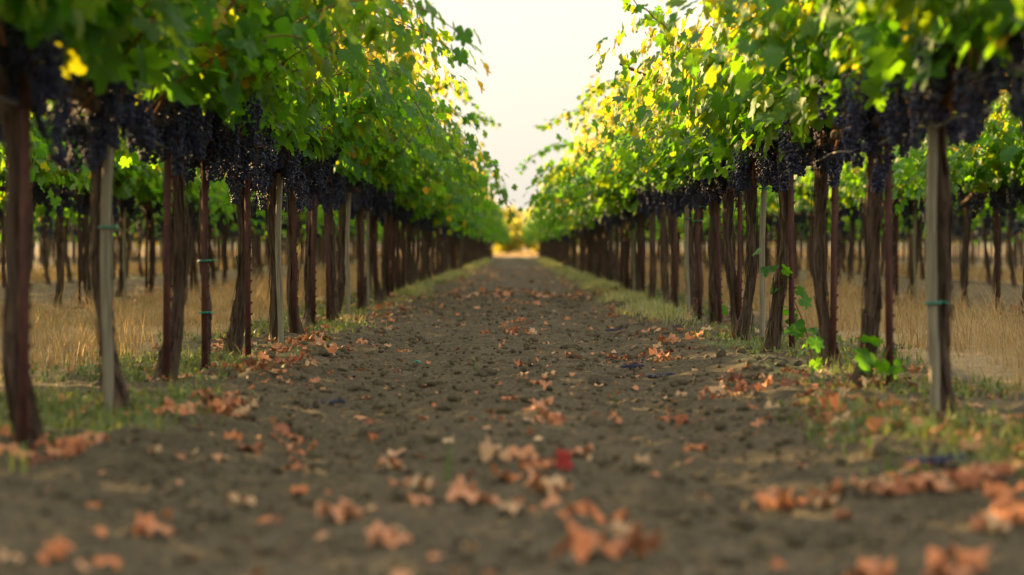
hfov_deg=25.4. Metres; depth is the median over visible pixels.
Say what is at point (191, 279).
steel post
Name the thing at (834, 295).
steel post
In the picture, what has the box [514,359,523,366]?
fallen leaf
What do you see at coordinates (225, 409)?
fallen leaf
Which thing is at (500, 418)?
fallen leaf
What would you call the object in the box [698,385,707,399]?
fallen leaf
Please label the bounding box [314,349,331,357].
dirt clod
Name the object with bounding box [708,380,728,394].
fallen leaf
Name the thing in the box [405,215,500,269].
grapevine
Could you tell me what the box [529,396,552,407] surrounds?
fallen leaf
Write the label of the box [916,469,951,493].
fallen leaf
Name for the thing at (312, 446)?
fallen leaf
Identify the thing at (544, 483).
fallen leaf
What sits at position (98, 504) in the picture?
fallen leaf
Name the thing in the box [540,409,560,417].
fallen leaf
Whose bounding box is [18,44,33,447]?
steel post
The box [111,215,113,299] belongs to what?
wooden stake
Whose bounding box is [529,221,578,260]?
grapevine
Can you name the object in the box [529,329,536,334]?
fallen leaf
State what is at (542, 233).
grapevine
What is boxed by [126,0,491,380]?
grapevine
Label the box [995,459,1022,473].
fallen leaf
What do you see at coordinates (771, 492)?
fallen leaf
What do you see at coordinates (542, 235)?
grapevine
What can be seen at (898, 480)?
fallen leaf
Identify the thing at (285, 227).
grapevine
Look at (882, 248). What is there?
grapevine
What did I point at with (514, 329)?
fallen leaf
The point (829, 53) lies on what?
grapevine
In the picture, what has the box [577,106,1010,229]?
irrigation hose
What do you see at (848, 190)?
grapevine
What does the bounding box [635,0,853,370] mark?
grapevine
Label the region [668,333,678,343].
fallen leaf
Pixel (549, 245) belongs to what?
grapevine
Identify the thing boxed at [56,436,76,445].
fallen leaf
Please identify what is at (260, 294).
dry grass
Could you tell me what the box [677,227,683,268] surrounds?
grapevine
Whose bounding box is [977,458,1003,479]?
fallen leaf
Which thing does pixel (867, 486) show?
fallen leaf
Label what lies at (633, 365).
fallen grapes
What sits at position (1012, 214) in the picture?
grapevine
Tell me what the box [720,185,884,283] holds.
grapevine
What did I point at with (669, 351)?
fallen leaf
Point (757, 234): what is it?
grapevine
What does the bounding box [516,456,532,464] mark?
fallen leaf
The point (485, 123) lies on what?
grapevine
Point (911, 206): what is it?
grapevine
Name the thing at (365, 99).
grapevine
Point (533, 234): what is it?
grapevine
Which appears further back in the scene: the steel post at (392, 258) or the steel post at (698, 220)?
the steel post at (392, 258)
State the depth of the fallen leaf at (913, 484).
5.84 m
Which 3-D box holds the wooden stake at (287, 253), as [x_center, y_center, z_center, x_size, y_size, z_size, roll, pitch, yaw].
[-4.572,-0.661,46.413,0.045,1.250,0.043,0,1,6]
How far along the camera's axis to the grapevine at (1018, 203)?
34.54 m
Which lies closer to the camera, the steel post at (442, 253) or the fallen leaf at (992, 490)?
the fallen leaf at (992, 490)
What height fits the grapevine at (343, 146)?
2.868 m
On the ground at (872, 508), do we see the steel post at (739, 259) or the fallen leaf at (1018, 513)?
the steel post at (739, 259)
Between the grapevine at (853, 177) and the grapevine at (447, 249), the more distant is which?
the grapevine at (447, 249)
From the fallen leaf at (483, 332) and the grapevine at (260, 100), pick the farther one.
the fallen leaf at (483, 332)
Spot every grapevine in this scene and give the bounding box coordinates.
[0,0,36,15]
[0,0,384,444]
[0,101,139,191]
[0,101,162,263]
[0,115,90,209]
[0,146,225,224]
[0,193,4,207]
[0,197,77,287]
[32,102,188,307]
[32,201,76,224]
[33,206,118,284]
[36,147,237,297]
[47,0,408,412]
[50,205,139,279]
[56,199,144,283]
[64,166,261,294]
[69,1,463,356]
[71,149,138,303]
[72,215,89,281]
[81,173,284,290]
[82,0,429,343]
[118,12,440,333]
[120,217,219,272]
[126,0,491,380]
[126,209,161,278]
[131,196,302,284]
[132,210,159,276]
[133,191,285,282]
[142,224,197,272]
[143,216,163,275]
[154,175,264,290]
[154,194,321,233]
[162,224,216,270]
[183,0,484,370]
[208,191,297,285]
[214,203,346,265]
[215,205,323,279]
[226,26,517,309]
[251,193,301,281]
[254,212,319,271]
[255,209,354,237]
[260,205,336,279]
[263,53,493,304]
[281,208,338,276]
[282,98,486,299]
[283,219,365,254]
[284,86,522,292]
[284,221,355,272]
[285,49,497,303]
[297,18,465,328]
[304,1,482,321]
[305,111,500,290]
[316,215,365,273]
[318,139,503,282]
[334,26,484,314]
[334,224,365,265]
[346,183,488,287]
[349,224,355,263]
[350,224,382,266]
[351,187,481,284]
[364,199,484,280]
[364,207,487,279]
[380,161,489,262]
[399,168,504,274]
[400,167,491,272]
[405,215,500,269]
[410,184,474,285]
[415,210,503,268]
[419,168,492,280]
[420,188,504,265]
[420,192,503,267]
[430,157,487,278]
[434,197,502,252]
[439,154,497,268]
[446,196,489,270]
[447,162,472,270]
[449,197,502,269]
[452,201,500,269]
[454,205,497,270]
[455,216,507,261]
[465,196,501,264]
[468,229,506,260]
[470,192,508,263]
[470,218,502,261]
[473,237,503,261]
[477,198,507,257]
[479,234,500,259]
[515,114,623,287]
[522,73,770,292]
[522,209,550,258]
[522,228,552,259]
[523,88,737,286]
[524,194,560,262]
[524,232,553,256]
[525,228,561,248]
[526,184,567,266]
[526,184,571,253]
[527,209,564,263]
[527,217,570,266]
[527,223,559,263]
[527,227,558,262]
[529,213,561,262]
[529,219,571,266]
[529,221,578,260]
[530,191,565,259]
[532,157,587,271]
[533,87,734,290]
[533,145,595,276]
[533,145,645,273]
[533,204,578,269]
[534,155,629,271]
[534,207,579,265]
[534,218,577,267]
[535,204,660,278]
[535,208,573,262]
[535,221,613,267]
[537,129,645,280]
[539,130,613,282]
[539,161,630,272]
[539,173,586,272]
[542,115,709,287]
[546,148,657,278]
[552,141,667,280]
[553,129,619,284]
[555,177,581,270]
[556,68,670,303]
[560,236,563,261]
[570,90,660,300]
[576,58,679,307]
[584,82,706,313]
[586,0,862,352]
[589,70,728,321]
[592,41,735,323]
[602,40,759,331]
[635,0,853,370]
[645,217,694,262]
[647,223,684,265]
[648,20,759,340]
[648,217,708,271]
[655,0,917,387]
[656,229,660,264]
[667,221,709,269]
[668,214,759,268]
[668,235,706,266]
[677,203,806,275]
[677,210,774,271]
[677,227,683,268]
[693,202,828,274]
[703,202,829,277]
[705,202,810,263]
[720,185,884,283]
[721,218,774,260]
[721,228,723,273]
[734,0,1023,146]
[735,190,856,230]
[742,189,813,285]
[756,166,923,291]
[757,170,856,289]
[758,153,902,252]
[773,155,883,286]
[794,154,992,296]
[802,221,898,262]
[805,147,925,299]
[806,218,925,274]
[808,146,1023,225]
[828,213,925,276]
[833,0,1008,419]
[841,222,898,272]
[844,216,913,277]
[849,206,925,279]
[857,112,984,307]
[858,91,1018,311]
[867,91,1023,316]
[880,214,957,260]
[892,92,1023,217]
[898,208,1023,273]
[952,201,1021,286]
[970,203,992,285]
[977,196,1022,209]
[1011,0,1023,34]
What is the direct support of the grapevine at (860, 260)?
on the ground at (872, 508)
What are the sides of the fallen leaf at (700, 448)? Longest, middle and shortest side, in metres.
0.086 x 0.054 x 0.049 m
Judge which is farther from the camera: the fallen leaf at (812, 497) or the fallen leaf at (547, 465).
the fallen leaf at (547, 465)
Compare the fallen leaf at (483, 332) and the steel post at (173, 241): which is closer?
the fallen leaf at (483, 332)
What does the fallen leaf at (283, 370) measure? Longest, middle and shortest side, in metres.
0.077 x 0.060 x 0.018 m
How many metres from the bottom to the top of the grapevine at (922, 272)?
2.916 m
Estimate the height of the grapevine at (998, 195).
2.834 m
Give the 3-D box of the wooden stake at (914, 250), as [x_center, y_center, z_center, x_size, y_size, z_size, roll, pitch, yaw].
[4.724,-0.324,26.686,0.046,1.250,0.044,0,1,8]
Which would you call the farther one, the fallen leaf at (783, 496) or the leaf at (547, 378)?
the leaf at (547, 378)
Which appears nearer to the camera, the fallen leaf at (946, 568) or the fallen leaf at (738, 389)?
the fallen leaf at (946, 568)
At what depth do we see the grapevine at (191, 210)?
32.26 m
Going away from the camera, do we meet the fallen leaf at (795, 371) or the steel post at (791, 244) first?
the fallen leaf at (795, 371)
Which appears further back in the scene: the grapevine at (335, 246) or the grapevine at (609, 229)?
the grapevine at (335, 246)
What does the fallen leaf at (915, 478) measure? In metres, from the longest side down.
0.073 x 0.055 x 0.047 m
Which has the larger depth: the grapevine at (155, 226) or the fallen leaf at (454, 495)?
the grapevine at (155, 226)
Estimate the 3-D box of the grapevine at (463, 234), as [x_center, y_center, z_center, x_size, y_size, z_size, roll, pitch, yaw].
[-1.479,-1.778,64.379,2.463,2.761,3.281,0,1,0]
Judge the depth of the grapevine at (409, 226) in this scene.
33.20 m
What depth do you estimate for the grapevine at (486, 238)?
67.40 m
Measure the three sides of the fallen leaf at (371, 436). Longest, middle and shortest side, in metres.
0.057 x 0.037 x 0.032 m
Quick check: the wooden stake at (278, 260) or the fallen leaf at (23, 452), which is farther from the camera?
the wooden stake at (278, 260)
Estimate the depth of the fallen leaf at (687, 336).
14.85 m
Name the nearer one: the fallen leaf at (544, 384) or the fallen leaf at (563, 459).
the fallen leaf at (563, 459)
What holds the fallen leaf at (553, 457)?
on the ground at (872, 508)
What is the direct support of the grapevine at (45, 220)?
on the ground at (872, 508)
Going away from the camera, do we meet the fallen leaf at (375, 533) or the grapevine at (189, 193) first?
the fallen leaf at (375, 533)
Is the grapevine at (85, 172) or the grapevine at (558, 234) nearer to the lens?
the grapevine at (85, 172)
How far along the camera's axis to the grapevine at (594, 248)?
44.83 m
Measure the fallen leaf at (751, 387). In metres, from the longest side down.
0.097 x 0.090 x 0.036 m
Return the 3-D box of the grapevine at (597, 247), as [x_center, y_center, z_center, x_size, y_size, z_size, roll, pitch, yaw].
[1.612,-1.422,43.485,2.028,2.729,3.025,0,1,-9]
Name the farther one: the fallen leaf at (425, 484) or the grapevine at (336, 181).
the grapevine at (336, 181)
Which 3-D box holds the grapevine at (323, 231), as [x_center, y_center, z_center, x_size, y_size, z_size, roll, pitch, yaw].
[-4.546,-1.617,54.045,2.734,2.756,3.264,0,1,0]
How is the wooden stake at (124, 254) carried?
on the ground at (872, 508)
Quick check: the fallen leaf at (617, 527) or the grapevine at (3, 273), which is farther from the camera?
the grapevine at (3, 273)
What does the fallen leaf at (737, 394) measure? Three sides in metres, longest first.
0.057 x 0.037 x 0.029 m
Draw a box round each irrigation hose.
[0,96,419,219]
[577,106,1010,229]
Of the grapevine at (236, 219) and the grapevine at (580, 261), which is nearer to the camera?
the grapevine at (236, 219)
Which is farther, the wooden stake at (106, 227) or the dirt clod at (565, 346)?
the dirt clod at (565, 346)
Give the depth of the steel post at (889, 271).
9.85 m
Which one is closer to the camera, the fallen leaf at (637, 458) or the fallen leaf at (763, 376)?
the fallen leaf at (637, 458)
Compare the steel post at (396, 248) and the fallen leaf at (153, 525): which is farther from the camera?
the steel post at (396, 248)
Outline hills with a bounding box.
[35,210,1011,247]
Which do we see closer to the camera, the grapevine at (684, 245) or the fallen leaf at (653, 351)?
the fallen leaf at (653, 351)
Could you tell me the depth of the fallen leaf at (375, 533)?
4.87 m
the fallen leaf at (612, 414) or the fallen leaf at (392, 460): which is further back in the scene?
the fallen leaf at (612, 414)
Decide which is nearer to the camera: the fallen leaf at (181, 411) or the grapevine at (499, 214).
the fallen leaf at (181, 411)
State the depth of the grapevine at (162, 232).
50.28 m
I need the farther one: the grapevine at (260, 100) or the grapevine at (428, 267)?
the grapevine at (428, 267)
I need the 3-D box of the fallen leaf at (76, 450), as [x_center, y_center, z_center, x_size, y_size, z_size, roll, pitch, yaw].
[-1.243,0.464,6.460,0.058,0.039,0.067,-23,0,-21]
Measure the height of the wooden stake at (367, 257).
1.250 m
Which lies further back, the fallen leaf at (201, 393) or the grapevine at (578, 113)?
the grapevine at (578, 113)
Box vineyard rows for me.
[0,142,1023,272]
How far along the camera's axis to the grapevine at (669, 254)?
69.10 m
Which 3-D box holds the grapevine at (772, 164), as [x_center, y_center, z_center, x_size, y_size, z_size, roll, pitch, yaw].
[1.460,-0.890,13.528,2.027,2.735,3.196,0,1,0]
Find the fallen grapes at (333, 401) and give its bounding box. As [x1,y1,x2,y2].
[319,398,344,404]
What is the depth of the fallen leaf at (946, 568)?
4.42 m
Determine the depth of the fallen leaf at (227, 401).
8.57 m
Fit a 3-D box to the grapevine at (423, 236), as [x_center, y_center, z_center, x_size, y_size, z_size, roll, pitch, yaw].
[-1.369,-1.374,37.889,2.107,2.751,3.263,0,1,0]
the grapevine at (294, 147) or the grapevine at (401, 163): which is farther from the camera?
the grapevine at (401, 163)
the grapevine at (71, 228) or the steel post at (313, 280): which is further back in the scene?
the grapevine at (71, 228)
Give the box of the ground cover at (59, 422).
[0,275,1023,480]
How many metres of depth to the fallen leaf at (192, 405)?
8.38 m
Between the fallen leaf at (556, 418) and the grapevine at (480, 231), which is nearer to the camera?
the fallen leaf at (556, 418)
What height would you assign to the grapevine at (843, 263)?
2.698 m
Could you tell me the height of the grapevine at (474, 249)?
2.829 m
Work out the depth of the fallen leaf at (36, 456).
6.50 m
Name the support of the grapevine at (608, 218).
on the ground at (872, 508)
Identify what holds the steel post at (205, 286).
on the ground at (872, 508)
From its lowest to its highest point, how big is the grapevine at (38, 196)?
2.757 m
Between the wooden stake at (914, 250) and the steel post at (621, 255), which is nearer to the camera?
the wooden stake at (914, 250)
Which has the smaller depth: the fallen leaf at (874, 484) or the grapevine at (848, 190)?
the fallen leaf at (874, 484)
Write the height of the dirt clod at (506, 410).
0.041 m
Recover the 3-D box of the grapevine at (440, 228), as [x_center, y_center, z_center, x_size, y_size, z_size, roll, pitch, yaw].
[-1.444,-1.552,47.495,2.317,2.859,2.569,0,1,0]
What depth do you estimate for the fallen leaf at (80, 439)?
6.72 m
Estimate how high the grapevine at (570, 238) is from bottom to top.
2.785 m
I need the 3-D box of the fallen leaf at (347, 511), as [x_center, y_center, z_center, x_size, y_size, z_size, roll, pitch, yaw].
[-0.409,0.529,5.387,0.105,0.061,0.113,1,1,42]
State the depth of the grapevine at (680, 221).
52.26 m
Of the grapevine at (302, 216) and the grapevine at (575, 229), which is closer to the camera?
the grapevine at (302, 216)
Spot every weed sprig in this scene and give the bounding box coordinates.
[3,438,26,473]
[442,436,453,481]
[810,423,831,449]
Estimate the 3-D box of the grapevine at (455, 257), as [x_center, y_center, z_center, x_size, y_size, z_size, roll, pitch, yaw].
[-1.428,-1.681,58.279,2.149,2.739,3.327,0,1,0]
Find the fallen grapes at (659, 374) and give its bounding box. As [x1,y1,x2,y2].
[645,372,674,376]
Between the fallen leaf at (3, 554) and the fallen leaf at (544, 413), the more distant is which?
the fallen leaf at (544, 413)
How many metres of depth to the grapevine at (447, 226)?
48.94 m
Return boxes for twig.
[43,419,104,433]
[754,352,783,368]
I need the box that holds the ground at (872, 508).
[0,248,1023,574]
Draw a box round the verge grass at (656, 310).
[320,257,713,328]
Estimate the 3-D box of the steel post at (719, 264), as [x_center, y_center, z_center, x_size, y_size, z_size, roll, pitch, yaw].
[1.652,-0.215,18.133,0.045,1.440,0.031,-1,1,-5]
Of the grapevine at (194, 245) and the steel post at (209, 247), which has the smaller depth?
the steel post at (209, 247)
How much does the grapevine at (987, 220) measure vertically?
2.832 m
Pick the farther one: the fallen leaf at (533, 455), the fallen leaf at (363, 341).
the fallen leaf at (363, 341)
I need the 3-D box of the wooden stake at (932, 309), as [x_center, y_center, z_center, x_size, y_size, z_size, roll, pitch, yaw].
[1.557,0.012,8.348,0.097,1.250,0.069,0,1,21]
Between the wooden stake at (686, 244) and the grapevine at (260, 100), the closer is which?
the grapevine at (260, 100)
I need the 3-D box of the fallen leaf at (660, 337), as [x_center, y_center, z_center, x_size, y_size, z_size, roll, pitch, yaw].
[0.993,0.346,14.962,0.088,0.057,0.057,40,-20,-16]
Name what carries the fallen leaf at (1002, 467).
on the fallen leaf at (981, 463)
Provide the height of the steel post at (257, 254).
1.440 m
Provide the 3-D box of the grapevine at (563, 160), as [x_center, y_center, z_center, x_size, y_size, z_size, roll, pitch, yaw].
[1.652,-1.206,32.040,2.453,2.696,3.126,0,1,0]
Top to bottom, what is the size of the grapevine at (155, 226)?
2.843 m
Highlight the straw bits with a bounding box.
[0,298,1023,574]
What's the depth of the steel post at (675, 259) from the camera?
22.32 m
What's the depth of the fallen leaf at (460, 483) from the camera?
5.73 m
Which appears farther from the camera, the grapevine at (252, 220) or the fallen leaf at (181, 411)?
the grapevine at (252, 220)
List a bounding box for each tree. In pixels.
[492,219,538,255]
[498,205,524,234]
[521,208,578,245]
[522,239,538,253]
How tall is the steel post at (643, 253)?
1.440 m
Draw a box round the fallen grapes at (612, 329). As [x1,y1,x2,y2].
[605,328,620,330]
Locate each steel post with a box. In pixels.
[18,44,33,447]
[77,190,81,304]
[145,206,148,295]
[163,152,173,380]
[173,211,174,274]
[190,205,192,290]
[198,159,218,369]
[208,227,209,275]
[222,218,224,284]
[244,148,252,355]
[256,229,258,280]
[292,181,298,333]
[311,190,316,325]
[326,201,331,322]
[360,200,364,310]
[375,215,378,302]
[387,214,390,296]
[391,214,393,292]
[395,218,398,289]
[402,224,404,288]
[436,229,437,275]
[441,235,442,273]
[451,235,452,270]
[599,226,600,277]
[620,224,622,286]
[627,223,629,289]
[642,213,645,292]
[674,211,677,307]
[694,202,705,319]
[716,196,722,324]
[737,191,743,319]
[765,226,765,277]
[775,226,777,274]
[788,173,796,351]
[811,210,812,284]
[830,157,840,364]
[884,136,895,386]
[895,198,898,295]
[996,210,1000,310]
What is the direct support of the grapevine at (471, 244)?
on the ground at (872, 508)
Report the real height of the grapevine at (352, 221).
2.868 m
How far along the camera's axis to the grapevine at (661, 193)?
22.34 m
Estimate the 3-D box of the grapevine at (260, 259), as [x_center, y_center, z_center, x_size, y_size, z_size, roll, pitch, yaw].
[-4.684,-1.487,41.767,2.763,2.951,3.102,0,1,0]
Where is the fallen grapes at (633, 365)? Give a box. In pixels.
[620,361,643,367]
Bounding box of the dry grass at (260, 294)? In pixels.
[0,250,1023,400]
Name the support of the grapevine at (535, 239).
on the ground at (872, 508)
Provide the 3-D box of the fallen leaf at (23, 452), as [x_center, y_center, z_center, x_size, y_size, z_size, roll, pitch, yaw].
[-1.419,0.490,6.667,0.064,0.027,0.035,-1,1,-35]
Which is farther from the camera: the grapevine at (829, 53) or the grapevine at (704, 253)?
the grapevine at (704, 253)
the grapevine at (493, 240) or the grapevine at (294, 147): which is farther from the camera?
the grapevine at (493, 240)
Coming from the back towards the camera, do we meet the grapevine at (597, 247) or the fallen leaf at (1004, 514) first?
the grapevine at (597, 247)
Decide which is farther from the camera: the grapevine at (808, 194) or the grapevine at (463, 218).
the grapevine at (463, 218)
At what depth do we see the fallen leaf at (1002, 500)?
5.47 m
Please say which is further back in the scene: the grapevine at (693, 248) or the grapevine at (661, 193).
the grapevine at (693, 248)
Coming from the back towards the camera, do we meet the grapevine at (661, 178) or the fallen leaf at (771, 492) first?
the grapevine at (661, 178)
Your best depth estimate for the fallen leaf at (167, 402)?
8.32 m
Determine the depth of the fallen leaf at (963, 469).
5.97 m
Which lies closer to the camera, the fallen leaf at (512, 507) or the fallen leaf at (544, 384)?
the fallen leaf at (512, 507)
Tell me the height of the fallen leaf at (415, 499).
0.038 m
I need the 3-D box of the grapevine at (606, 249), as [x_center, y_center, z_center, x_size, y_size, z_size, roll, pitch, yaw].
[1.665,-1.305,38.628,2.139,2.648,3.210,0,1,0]
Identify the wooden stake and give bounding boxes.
[98,121,119,412]
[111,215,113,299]
[123,207,126,297]
[275,173,283,343]
[287,238,288,268]
[317,238,318,269]
[345,193,350,314]
[366,204,369,306]
[632,220,634,292]
[683,205,690,313]
[759,186,770,340]
[913,208,916,299]
[923,120,950,415]
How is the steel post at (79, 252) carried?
on the ground at (872, 508)
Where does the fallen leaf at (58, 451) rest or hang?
on the ground at (872, 508)
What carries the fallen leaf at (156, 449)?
on the ground at (872, 508)
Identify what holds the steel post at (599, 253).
on the ground at (872, 508)
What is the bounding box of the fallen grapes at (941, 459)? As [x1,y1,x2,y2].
[904,453,969,464]
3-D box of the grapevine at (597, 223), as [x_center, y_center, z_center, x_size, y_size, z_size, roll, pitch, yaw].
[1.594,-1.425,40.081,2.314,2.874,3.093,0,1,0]
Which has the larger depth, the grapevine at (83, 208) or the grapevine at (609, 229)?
the grapevine at (609, 229)
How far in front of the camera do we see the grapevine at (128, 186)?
25.46 m
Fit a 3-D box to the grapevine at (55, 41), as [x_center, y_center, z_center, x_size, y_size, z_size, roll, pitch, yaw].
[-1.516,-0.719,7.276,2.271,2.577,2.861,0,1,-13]
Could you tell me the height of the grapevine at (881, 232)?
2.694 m
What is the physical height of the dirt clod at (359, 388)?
0.059 m
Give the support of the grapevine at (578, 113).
on the ground at (872, 508)
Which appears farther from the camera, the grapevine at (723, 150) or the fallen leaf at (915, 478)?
the grapevine at (723, 150)
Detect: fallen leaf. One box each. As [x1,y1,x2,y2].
[0,443,20,455]
[0,549,23,564]
[17,450,37,458]
[27,452,55,465]
[35,435,62,449]
[37,535,74,564]
[44,445,64,458]
[51,543,73,558]
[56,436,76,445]
[62,440,87,453]
[63,435,90,445]
[65,443,84,459]
[70,436,85,445]
[77,431,110,442]
[86,502,104,506]
[89,555,120,569]
[129,510,153,536]
[137,520,171,535]
[146,398,171,414]
[148,444,161,452]
[162,404,184,413]
[172,406,187,414]
[184,400,201,413]
[192,388,207,397]
[197,388,213,395]
[200,394,216,401]
[208,398,229,415]
[220,397,230,406]
[223,390,239,397]
[223,429,241,440]
[227,491,255,503]
[231,396,244,406]
[232,403,252,414]
[234,360,245,370]
[257,357,269,370]
[273,369,286,372]
[280,440,299,449]
[286,336,297,344]
[287,440,316,454]
[290,485,308,493]
[301,333,313,341]
[312,335,324,342]
[316,500,360,521]
[320,323,331,330]
[320,334,332,340]
[340,497,363,517]
[356,338,367,344]
[365,522,396,547]
[367,432,378,441]
[375,461,405,470]
[378,454,401,464]
[382,526,412,548]
[389,477,412,487]
[406,493,431,505]
[409,472,437,489]
[447,489,498,503]
[450,475,475,496]
[478,435,509,462]
[479,329,489,333]
[489,462,522,483]
[490,414,504,421]
[500,500,522,514]
[502,395,518,401]
[504,325,517,333]
[507,445,534,459]
[510,495,523,504]
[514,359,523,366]
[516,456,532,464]
[521,463,539,471]
[523,404,544,412]
[524,417,537,423]
[524,483,535,487]
[527,464,556,493]
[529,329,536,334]
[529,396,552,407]
[531,453,555,467]
[531,460,552,469]
[532,454,556,466]
[533,415,544,423]
[538,475,564,495]
[539,380,551,389]
[540,406,553,420]
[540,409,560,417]
[541,370,557,375]
[547,413,566,423]
[549,517,625,563]
[551,484,572,492]
[555,446,572,470]
[556,497,593,518]
[566,352,579,357]
[571,443,592,455]
[587,504,627,523]
[608,411,622,424]
[609,518,632,537]
[615,519,659,557]
[633,454,651,464]
[649,347,664,355]
[651,342,663,347]
[656,353,672,359]
[658,333,669,343]
[660,414,675,421]
[664,348,676,352]
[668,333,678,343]
[671,413,689,424]
[676,390,686,397]
[684,442,708,451]
[685,332,694,338]
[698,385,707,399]
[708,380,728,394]
[709,393,722,398]
[718,377,727,384]
[732,392,741,396]
[734,386,746,392]
[738,381,755,390]
[753,376,772,390]
[753,486,782,505]
[759,373,772,381]
[761,485,793,509]
[778,376,799,386]
[779,365,790,373]
[781,496,805,509]
[792,369,805,375]
[806,491,838,506]
[811,476,842,497]
[834,507,851,518]
[847,556,894,574]
[851,475,876,492]
[857,556,881,574]
[867,475,885,482]
[872,482,891,487]
[875,480,894,492]
[875,487,907,494]
[893,472,911,493]
[909,472,939,488]
[911,475,935,490]
[911,485,931,492]
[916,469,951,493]
[919,556,977,574]
[927,541,992,573]
[935,471,960,487]
[944,480,961,492]
[949,467,984,489]
[957,474,977,489]
[959,462,978,474]
[965,463,995,490]
[969,510,991,531]
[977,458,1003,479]
[977,511,1011,529]
[979,505,1012,524]
[982,479,1023,497]
[983,468,997,482]
[986,462,1013,480]
[990,494,1023,506]
[993,504,1019,512]
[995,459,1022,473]
[996,505,1023,530]
[997,503,1023,523]
[1001,467,1013,478]
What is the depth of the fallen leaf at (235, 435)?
7.51 m
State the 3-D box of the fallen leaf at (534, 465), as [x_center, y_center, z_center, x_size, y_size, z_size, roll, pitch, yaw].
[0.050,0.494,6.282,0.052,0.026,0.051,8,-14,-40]
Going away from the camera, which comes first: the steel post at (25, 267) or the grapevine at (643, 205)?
the steel post at (25, 267)
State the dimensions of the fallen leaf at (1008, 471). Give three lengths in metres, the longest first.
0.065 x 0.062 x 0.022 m
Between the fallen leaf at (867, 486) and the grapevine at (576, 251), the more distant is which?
the grapevine at (576, 251)
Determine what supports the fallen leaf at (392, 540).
on the ground at (872, 508)
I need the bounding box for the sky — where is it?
[335,0,763,209]
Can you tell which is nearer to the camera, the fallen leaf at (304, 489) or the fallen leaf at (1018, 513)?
the fallen leaf at (1018, 513)
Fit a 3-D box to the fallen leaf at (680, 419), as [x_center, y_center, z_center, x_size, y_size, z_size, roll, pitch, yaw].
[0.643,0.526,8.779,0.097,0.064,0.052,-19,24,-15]
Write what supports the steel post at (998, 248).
on the ground at (872, 508)
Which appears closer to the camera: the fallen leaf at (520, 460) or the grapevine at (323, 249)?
the fallen leaf at (520, 460)
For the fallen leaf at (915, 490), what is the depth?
5.78 m
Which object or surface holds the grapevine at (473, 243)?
on the ground at (872, 508)
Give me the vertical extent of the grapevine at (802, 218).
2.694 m
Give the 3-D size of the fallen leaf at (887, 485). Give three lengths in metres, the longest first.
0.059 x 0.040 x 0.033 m
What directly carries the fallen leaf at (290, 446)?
on the ground at (872, 508)
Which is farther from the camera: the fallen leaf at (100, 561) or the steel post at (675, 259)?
the steel post at (675, 259)
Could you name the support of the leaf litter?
on the ground at (872, 508)
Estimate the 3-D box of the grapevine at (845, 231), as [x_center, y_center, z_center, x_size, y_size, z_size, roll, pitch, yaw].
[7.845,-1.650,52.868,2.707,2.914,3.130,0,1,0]
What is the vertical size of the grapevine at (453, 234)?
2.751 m
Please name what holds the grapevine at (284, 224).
on the ground at (872, 508)
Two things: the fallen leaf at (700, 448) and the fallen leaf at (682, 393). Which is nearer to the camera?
the fallen leaf at (700, 448)
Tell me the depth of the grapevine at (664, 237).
24.03 m
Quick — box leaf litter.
[0,266,1023,574]
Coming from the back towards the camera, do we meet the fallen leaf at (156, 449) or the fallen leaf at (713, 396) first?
the fallen leaf at (713, 396)
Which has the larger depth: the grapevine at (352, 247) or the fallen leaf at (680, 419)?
the grapevine at (352, 247)
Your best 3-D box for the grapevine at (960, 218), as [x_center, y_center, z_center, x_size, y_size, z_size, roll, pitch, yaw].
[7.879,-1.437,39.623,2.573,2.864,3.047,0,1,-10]
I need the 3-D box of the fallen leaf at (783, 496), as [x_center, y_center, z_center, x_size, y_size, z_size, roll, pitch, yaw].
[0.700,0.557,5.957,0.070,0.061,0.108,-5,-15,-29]
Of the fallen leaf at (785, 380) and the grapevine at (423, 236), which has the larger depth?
the grapevine at (423, 236)
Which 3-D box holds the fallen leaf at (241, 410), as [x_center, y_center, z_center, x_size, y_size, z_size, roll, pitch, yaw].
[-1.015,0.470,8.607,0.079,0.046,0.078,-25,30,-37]
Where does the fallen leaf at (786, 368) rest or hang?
on the ground at (872, 508)
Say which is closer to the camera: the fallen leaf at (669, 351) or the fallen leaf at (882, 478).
the fallen leaf at (882, 478)
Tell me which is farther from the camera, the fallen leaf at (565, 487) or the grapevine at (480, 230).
the grapevine at (480, 230)
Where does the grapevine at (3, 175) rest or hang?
on the ground at (872, 508)
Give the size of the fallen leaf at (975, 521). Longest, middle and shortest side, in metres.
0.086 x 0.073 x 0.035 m
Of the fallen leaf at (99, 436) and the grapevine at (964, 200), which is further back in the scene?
the grapevine at (964, 200)
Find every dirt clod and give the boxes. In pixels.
[205,367,230,375]
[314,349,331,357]
[347,385,369,391]
[435,405,451,410]
[477,368,496,376]
[496,407,513,413]
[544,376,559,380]
[560,344,573,348]
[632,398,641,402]
[669,378,686,386]
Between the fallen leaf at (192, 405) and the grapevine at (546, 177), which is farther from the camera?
the grapevine at (546, 177)
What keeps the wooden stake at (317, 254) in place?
on the ground at (872, 508)
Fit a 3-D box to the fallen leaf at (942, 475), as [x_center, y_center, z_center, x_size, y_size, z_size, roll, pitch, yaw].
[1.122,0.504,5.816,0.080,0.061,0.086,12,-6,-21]
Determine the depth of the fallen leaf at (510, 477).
6.21 m
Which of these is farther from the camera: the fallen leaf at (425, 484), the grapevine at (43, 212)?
the grapevine at (43, 212)

